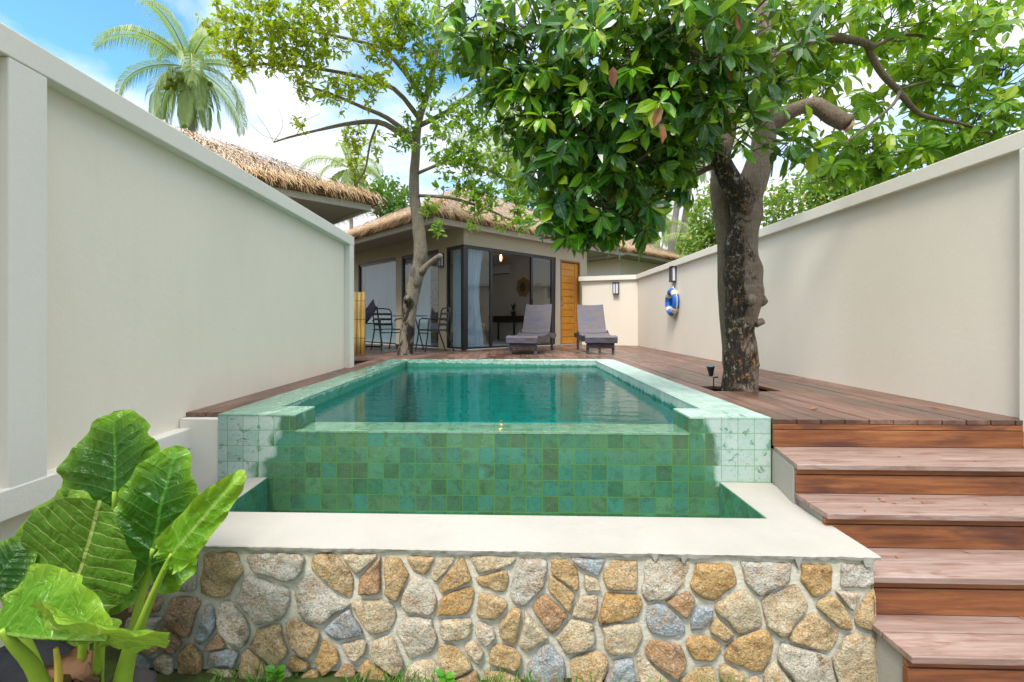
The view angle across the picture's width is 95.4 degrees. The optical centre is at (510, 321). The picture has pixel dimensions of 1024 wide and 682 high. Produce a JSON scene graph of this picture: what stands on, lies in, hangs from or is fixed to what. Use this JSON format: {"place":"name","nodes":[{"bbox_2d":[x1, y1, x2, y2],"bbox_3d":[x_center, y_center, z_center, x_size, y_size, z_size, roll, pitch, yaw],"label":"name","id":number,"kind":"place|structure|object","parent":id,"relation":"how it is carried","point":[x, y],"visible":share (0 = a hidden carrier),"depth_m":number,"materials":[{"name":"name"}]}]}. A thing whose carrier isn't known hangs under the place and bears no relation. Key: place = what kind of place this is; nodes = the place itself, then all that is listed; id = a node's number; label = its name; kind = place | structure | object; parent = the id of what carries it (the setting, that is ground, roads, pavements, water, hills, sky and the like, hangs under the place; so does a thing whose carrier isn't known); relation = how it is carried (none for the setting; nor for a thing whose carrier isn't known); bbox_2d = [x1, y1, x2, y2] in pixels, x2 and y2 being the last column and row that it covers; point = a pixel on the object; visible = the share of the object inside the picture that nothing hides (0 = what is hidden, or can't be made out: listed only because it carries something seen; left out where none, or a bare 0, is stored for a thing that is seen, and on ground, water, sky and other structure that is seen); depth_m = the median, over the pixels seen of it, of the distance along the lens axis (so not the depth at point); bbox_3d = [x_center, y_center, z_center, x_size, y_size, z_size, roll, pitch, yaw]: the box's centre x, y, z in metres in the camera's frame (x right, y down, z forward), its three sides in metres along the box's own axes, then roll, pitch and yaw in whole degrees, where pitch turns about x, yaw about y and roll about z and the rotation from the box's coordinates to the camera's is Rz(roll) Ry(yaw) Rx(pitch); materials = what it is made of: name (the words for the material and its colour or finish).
{"place":"outdoors","nodes":[
{"label":"outdoors","id":0,"kind":"place"},
{"bbox_2d":[89,608,636,681],"bbox_3d":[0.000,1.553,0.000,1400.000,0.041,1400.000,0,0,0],"label":"ground","id":1,"kind":"structure","parent":0,"point":[112,655],"depth_m":2.03,"materials":[{"name":"green plant"}]},
{"bbox_2d":[0,639,90,681],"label":"rock","id":2,"kind":"object","parent":1,"relation":"on","point":[11,670],"visible":0.24,"depth_m":1.57,"materials":[{"name":"stone"}]},
{"bbox_2d":[0,410,246,681],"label":"elephant ear plant","id":3,"kind":"object","parent":1,"relation":"on","point":[122,518],"visible":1,"depth_m":1.47,"materials":[{"name":"green plant"}]},
{"bbox_2d":[27,646,102,681],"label":"dead leaf","id":4,"kind":"object","parent":3,"relation":"attached to","point":[75,669],"visible":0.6,"depth_m":1.53,"materials":[{"name":"brown plant"}]},
{"bbox_2d":[108,668,157,681],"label":"rock","id":5,"kind":"object","parent":1,"relation":"on","point":[143,675],"visible":0.52,"depth_m":1.86,"materials":[{"name":"grey stone"}]},
{"bbox_2d":[93,0,256,137],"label":"coconut palm","id":6,"kind":"object","parent":1,"relation":"on","point":[196,89],"visible":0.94,"depth_m":21.46,"materials":[{"name":"green plant"}]},
{"bbox_2d":[0,22,353,647],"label":"garden wall","id":7,"kind":"structure","parent":1,"relation":"on","point":[161,277],"depth_m":2.58,"materials":[{"name":"paint"}]},
{"bbox_2d":[180,417,217,492],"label":"end wall","id":8,"kind":"structure","parent":1,"relation":"on","point":[203,449],"depth_m":2.98,"materials":[{"name":"paint"}]},
{"bbox_2d":[157,117,393,226],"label":"thatched house","id":9,"kind":"structure","parent":1,"relation":"on","point":[332,202],"depth_m":7.62,"materials":[{"name":"paint"}]},
{"bbox_2d":[265,664,285,681],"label":"weed","id":10,"kind":"object","parent":1,"relation":"on","point":[273,671],"visible":1,"depth_m":1.94,"materials":[{"name":"green plant"}]},
{"bbox_2d":[299,139,384,228],"bbox_3d":[-13.376,-7.033,40.032,7.223,17.196,6.422,0,0,29],"label":"coconut palm","id":11,"kind":"object","parent":1,"relation":"on","point":[345,177],"visible":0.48,"depth_m":39.42,"materials":[{"name":"green plant"}]},
{"bbox_2d":[360,175,409,218],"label":"broadleaf tree","id":12,"kind":"object","parent":1,"relation":"on","point":[396,201],"visible":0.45,"depth_m":20.45,"materials":[{"name":"green plant"}]},
{"bbox_2d":[435,668,454,681],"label":"weed","id":13,"kind":"object","parent":1,"relation":"on","point":[447,677],"visible":1,"depth_m":1.90,"materials":[{"name":"green plant"}]},
{"bbox_2d":[450,103,546,204],"bbox_3d":[0.530,-4.982,26.216,6.158,13.116,6.550,0,0,43],"label":"coconut palm","id":14,"kind":"object","parent":1,"relation":"on","point":[494,150],"visible":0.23,"depth_m":25.50,"materials":[{"name":"green plant"}]},
{"bbox_2d":[197,657,804,681],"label":"grass","id":15,"kind":"structure","parent":1,"relation":"on","point":[354,679],"depth_m":1.99,"materials":[{"name":"green plant"}]},
{"bbox_2d":[124,477,880,681],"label":"retaining wall","id":16,"kind":"structure","parent":1,"relation":"on","point":[762,582],"depth_m":2.03,"materials":[{"name":"beige stone"}]},
{"bbox_2d":[510,183,639,237],"bbox_3d":[3.639,-3.368,23.903,7.977,9.914,3.636,0,0,0],"label":"broadleaf tree","id":17,"kind":"object","parent":1,"relation":"on","point":[533,197],"visible":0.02,"depth_m":23.45,"materials":[{"name":"green plant"}]},
{"bbox_2d":[579,275,637,345],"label":"wall","id":18,"kind":"structure","parent":1,"relation":"on","point":[621,314],"depth_m":11.63,"materials":[{"name":"paint"}]},
{"bbox_2d":[613,282,618,293],"bbox_3d":[2.623,-0.831,11.608,0.150,0.300,0.090,0,0,22],"label":"wall lamp","id":19,"kind":"object","parent":18,"relation":"attached to","point":[615,287],"visible":1,"depth_m":11.57,"materials":[{"name":"silver metal"}]},
{"bbox_2d":[587,239,684,275],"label":"thatched house","id":20,"kind":"structure","parent":1,"relation":"on","point":[652,257],"depth_m":18.95,"materials":[{"name":"paint"}]},
{"bbox_2d":[629,182,702,247],"bbox_3d":[7.639,-3.180,26.135,4.820,9.578,5.576,0,0,0],"label":"coconut palm","id":21,"kind":"object","parent":1,"relation":"on","point":[667,231],"visible":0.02,"depth_m":24.60,"materials":[{"name":"green plant"}]},
{"bbox_2d":[661,209,705,251],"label":"coconut palm","id":22,"kind":"object","parent":1,"relation":"on","point":[678,231],"visible":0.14,"depth_m":39.80,"materials":[{"name":"green plant"}]},
{"bbox_2d":[653,220,714,257],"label":"coconut palm","id":23,"kind":"object","parent":1,"relation":"on","point":[671,234],"visible":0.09,"depth_m":21.09,"materials":[{"name":"green plant"}]},
{"bbox_2d":[674,179,716,254],"bbox_3d":[7.945,-1.934,17.948,3.140,7.045,2.698,0,0,0],"label":"broadleaf tree","id":24,"kind":"object","parent":1,"relation":"on","point":[708,236],"visible":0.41,"depth_m":17.89,"materials":[{"name":"green plant"}]},
{"bbox_2d":[668,132,743,251],"bbox_3d":[8.602,-4.659,22.931,5.570,12.468,5.809,0,0,0],"label":"coconut palm","id":25,"kind":"object","parent":1,"relation":"on","point":[675,215],"visible":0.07,"depth_m":22.86,"materials":[{"name":"plant"}]},
{"bbox_2d":[677,120,753,252],"bbox_3d":[9.604,-5.124,23.882,5.693,13.418,5.763,0,0,0],"label":"coconut palm","id":26,"kind":"object","parent":1,"relation":"on","point":[684,220],"visible":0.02,"depth_m":23.86,"materials":[{"name":"plant"}]},
{"bbox_2d":[760,169,898,226],"bbox_3d":[10.082,-1.799,14.985,4.712,6.776,2.640,0,0,0],"label":"broadleaf tree","id":27,"kind":"object","parent":1,"relation":"on","point":[809,196],"visible":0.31,"depth_m":14.64,"materials":[{"name":"green plant"}]},
{"bbox_2d":[636,130,1023,431],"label":"boundary wall","id":28,"kind":"structure","parent":1,"relation":"on","point":[910,284],"depth_m":3.75,"materials":[{"name":"paint"}]},
{"bbox_2d":[665,282,678,316],"bbox_3d":[3.065,-0.429,8.850,0.128,0.686,0.570,0,0,0],"label":"life ring","id":29,"kind":"object","parent":28,"relation":"hanging from","point":[672,302],"visible":1,"depth_m":8.74,"materials":[{"name":"blue plastic"}]},
{"bbox_2d":[669,266,676,281],"bbox_3d":[3.080,-0.901,8.850,0.090,0.300,0.150,0,0,0],"label":"wall lamp","id":30,"kind":"object","parent":28,"relation":"attached to","point":[672,273],"visible":0.99,"depth_m":8.79,"materials":[{"name":"silver metal"}]},
{"bbox_2d":[771,424,1023,681],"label":"wooden stairs","id":31,"kind":"structure","parent":1,"relation":"on","point":[948,609],"depth_m":2.25,"materials":[{"name":"brown wood"}]},
{"bbox_2d":[481,323,485,344],"bbox_3d":[-0.920,0.313,11.549,0.511,0.532,0.351,0,0,-44],"label":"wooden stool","id":32,"kind":"object","parent":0,"point":[483,324],"visible":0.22,"depth_m":11.58,"materials":[{"name":"brown wood"}]},
{"bbox_2d":[0,0,1023,249],"label":"sky","id":33,"kind":"structure","parent":0,"point":[67,29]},
{"bbox_2d":[511,303,515,315],"bbox_3d":[0.085,-0.395,14.019,0.150,0.443,0.149,0,0,12],"label":"potted plant","id":34,"kind":"object","parent":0,"point":[513,312],"visible":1,"depth_m":13.97,"materials":[{"name":"green plant"}]},
{"bbox_2d":[354,361,965,448],"bbox_3d":[-1.670,0.764,8.590,9.660,0.250,11.220,0,0,0],"label":"deck base","id":35,"kind":"object","parent":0,"point":[358,362],"depth_m":4.32,"materials":[{"name":"brown wood"}]},
{"bbox_2d":[195,0,535,354],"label":"slender tree","id":36,"kind":"object","parent":35,"relation":"on","point":[277,29],"visible":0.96,"depth_m":7.64,"materials":[{"name":"green plant"}]},
{"bbox_2d":[186,343,1022,425],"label":"deck","id":37,"kind":"structure","parent":35,"relation":"on","point":[787,399],"depth_m":3.89,"materials":[{"name":"brown wood"}]},
{"bbox_2d":[354,292,365,353],"bbox_3d":[-2.738,0.029,8.090,0.444,1.080,0.111,0,0,0],"label":"bamboo screen","id":38,"kind":"object","parent":37,"relation":"on","point":[359,322],"visible":0.45,"depth_m":8.05,"materials":[{"name":"yellow wood"}]},
{"bbox_2d":[365,299,382,347],"bbox_3d":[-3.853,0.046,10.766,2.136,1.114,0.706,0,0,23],"label":"chair","id":39,"kind":"object","parent":37,"relation":"on","point":[369,309],"visible":0.23,"depth_m":10.41,"materials":[{"name":"metal"}]},
{"bbox_2d":[370,308,401,350],"bbox_3d":[-2.629,0.150,9.885,0.552,0.888,0.656,0,0,-40],"label":"metal chair","id":40,"kind":"object","parent":37,"relation":"on","point":[380,324],"visible":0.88,"depth_m":9.96,"materials":[{"name":"black metal"}]},
{"bbox_2d":[392,315,426,349],"bbox_3d":[-2.100,0.233,9.750,0.740,0.719,0.740,0,0,0],"label":"round table","id":41,"kind":"object","parent":37,"relation":"on","point":[417,327],"visible":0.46,"depth_m":9.80,"materials":[{"name":"black metal"}]},
{"bbox_2d":[415,307,454,351],"bbox_3d":[-1.512,0.150,9.344,0.656,0.888,0.552,0,0,-32],"label":"metal chair","id":42,"kind":"object","parent":37,"relation":"on","point":[441,324],"visible":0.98,"depth_m":9.32,"materials":[{"name":"black metal"}]},
{"bbox_2d":[344,186,632,349],"bbox_3d":[-1.345,-1.631,13.486,7.460,4.501,7.395,0,0,-44],"label":"thatched villa","id":43,"kind":"object","parent":37,"relation":"on","point":[547,272],"visible":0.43,"depth_m":11.59,"materials":[{"name":"paint"}]},
{"bbox_2d":[359,258,395,343],"bbox_3d":[-3.541,-0.504,12.429,0.050,2.185,2.097,0,0,-44],"label":"tall window","id":44,"kind":"structure","parent":43,"relation":"in","point":[394,259],"depth_m":12.76,"materials":[{"name":"black metal"}]},
{"bbox_2d":[365,261,395,342],"bbox_3d":[-3.442,-0.496,12.533,0.104,2.110,2.040,0,0,-43],"label":"curtain","id":45,"kind":"object","parent":43,"relation":"hanging from","point":[380,282],"visible":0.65,"depth_m":12.55,"materials":[{"name":"fabric"}]},
{"bbox_2d":[408,255,430,344],"bbox_3d":[-2.189,-0.496,11.212,0.109,2.110,0.960,0,0,-43],"label":"curtain","id":46,"kind":"object","parent":43,"relation":"hanging from","point":[423,306],"visible":0.42,"depth_m":11.05,"materials":[{"name":"fabric"}]},
{"bbox_2d":[402,250,438,347],"bbox_3d":[-2.099,-0.504,10.909,0.050,2.185,1.597,0,0,-44],"label":"tall window","id":47,"kind":"structure","parent":43,"relation":"in","point":[436,251],"depth_m":11.20,"materials":[{"name":"black metal"}]},
{"bbox_2d":[437,253,443,266],"bbox_3d":[-1.533,-1.341,10.168,0.090,0.300,0.150,0,0,-43],"label":"wall lamp","id":48,"kind":"object","parent":43,"relation":"attached to","point":[440,263],"visible":0.63,"depth_m":10.13,"materials":[{"name":"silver metal"}]},
{"bbox_2d":[431,322,452,342],"bbox_3d":[-2.200,0.302,13.987,1.800,0.550,2.000,0,0,-43],"label":"bed","id":49,"kind":"object","parent":43,"relation":"on","point":[434,335],"visible":0.14,"depth_m":12.77,"materials":[{"name":"wood"}]},
{"bbox_2d":[447,245,460,348],"bbox_3d":[-1.174,-0.504,9.936,0.050,2.185,0.562,0,0,-44],"label":"corner window","id":50,"kind":"structure","parent":43,"relation":"in","point":[456,247],"depth_m":10.10,"materials":[{"name":"black metal"}]},
{"bbox_2d":[453,249,460,346],"bbox_3d":[-1.102,-0.496,10.024,0.101,2.110,0.500,0,0,-44],"label":"curtain","id":51,"kind":"object","parent":43,"relation":"hanging from","point":[456,298],"visible":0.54,"depth_m":10.06,"materials":[{"name":"fabric"}]},
{"bbox_2d":[468,249,483,346],"bbox_3d":[-0.788,-0.496,10.030,0.520,2.110,0.083,0,0,-43],"label":"curtain","id":52,"kind":"object","parent":43,"relation":"hanging from","point":[475,335],"visible":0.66,"depth_m":10.03,"materials":[{"name":"fabric"}]},
{"bbox_2d":[493,264,513,274],"bbox_3d":[-0.262,-1.609,14.516,0.200,0.285,0.840,0,0,-44],"label":"air conditioner","id":53,"kind":"object","parent":43,"relation":"attached to","point":[503,269],"visible":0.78,"depth_m":14.34,"materials":[{"name":"white plastic"}]},
{"bbox_2d":[488,316,523,339],"bbox_3d":[-0.143,0.202,14.216,0.440,0.750,1.200,0,0,-43],"label":"writing desk","id":54,"kind":"object","parent":43,"relation":"on","point":[498,319],"visible":0.77,"depth_m":13.89,"materials":[{"name":"brown wood"}]},
{"bbox_2d":[467,245,554,348],"bbox_3d":[0.079,-0.504,10.694,2.825,2.185,0.075,0,0,-44],"label":"sliding door","id":55,"kind":"structure","parent":43,"relation":"in","point":[552,260],"depth_m":10.51,"materials":[{"name":"black metal"}]},
{"bbox_2d":[516,278,529,296],"bbox_3d":[0.372,-1.037,13.979,0.020,0.617,0.621,0,0,-44],"label":"sunburst mirror","id":56,"kind":"object","parent":43,"relation":"attached to","point":[522,287],"visible":0.98,"depth_m":13.98,"materials":[{"name":"wicker"}]},
{"bbox_2d":[560,262,580,344],"bbox_3d":[1.526,-0.461,12.043,0.790,2.120,0.130,0,0,-44],"label":"door","id":57,"kind":"structure","parent":43,"relation":"in","point":[569,271],"depth_m":12.08,"materials":[{"name":"brown wood"}]},
{"bbox_2d":[218,359,770,517],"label":"swimming pool","id":58,"kind":"structure","parent":37,"relation":"in","point":[657,446],"depth_m":2.94,"materials":[{"name":"tile"}]},
{"bbox_2d":[506,304,555,353],"bbox_3d":[0.438,0.114,9.138,0.597,0.951,1.662,0,0,17],"label":"sun lounger","id":59,"kind":"object","parent":37,"relation":"on","point":[535,328],"visible":1,"depth_m":9.38,"materials":[{"name":"fabric"}]},
{"bbox_2d":[574,304,617,353],"bbox_3d":[1.659,0.114,9.274,0.597,0.951,1.662,0,0,1],"label":"sun lounger","id":60,"kind":"object","parent":37,"relation":"on","point":[592,332],"visible":1,"depth_m":9.54,"materials":[{"name":"fabric"}]},
{"bbox_2d":[706,365,717,390],"bbox_3d":[1.815,0.537,4.187,0.109,0.290,0.071,0,0,0],"label":"garden spotlight","id":61,"kind":"object","parent":35,"relation":"on","point":[710,368],"visible":0.98,"depth_m":4.18,"materials":[{"name":"black metal"}]},
{"bbox_2d":[428,0,1023,391],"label":"leafed tree","id":62,"kind":"object","parent":35,"relation":"on","point":[659,83],"visible":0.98,"depth_m":3.46,"materials":[{"name":"green plant"}]}
]}

